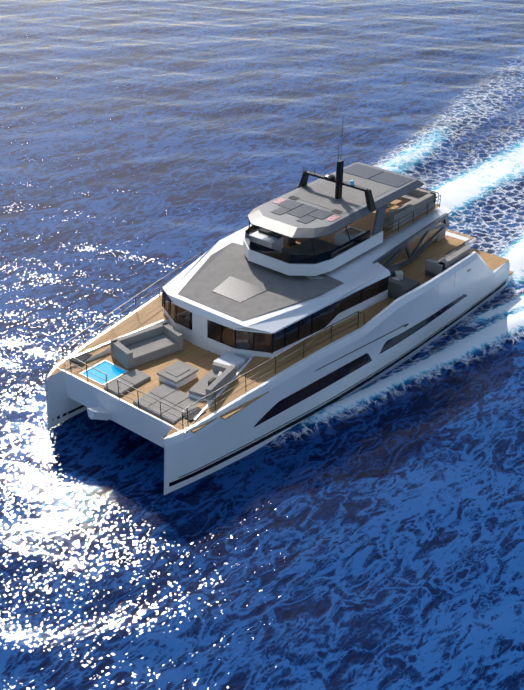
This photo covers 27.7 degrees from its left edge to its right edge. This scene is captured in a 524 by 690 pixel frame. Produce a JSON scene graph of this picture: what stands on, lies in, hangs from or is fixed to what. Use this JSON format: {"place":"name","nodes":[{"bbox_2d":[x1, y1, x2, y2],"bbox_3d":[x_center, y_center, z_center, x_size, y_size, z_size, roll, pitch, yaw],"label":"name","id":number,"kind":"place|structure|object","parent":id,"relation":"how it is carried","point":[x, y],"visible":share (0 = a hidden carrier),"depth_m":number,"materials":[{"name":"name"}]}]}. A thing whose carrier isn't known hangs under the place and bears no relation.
{"place":"outdoors","nodes":[
{"label":"outdoors","id":0,"kind":"place"},
{"bbox_2d":[0,0,523,689],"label":"sea","id":1,"kind":"structure","parent":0,"point":[368,536],"depth_m":46.27,"materials":[{"name":"liquid"}]},
{"bbox_2d":[45,125,512,494],"bbox_3d":[1.669,-4.232,47.595,10.493,11.300,24.552,23,37,34],"label":"catamaran","id":2,"kind":"object","parent":1,"relation":"on","point":[280,315],"visible":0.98,"depth_m":44.89,"materials":[{"name":"white plastic"}]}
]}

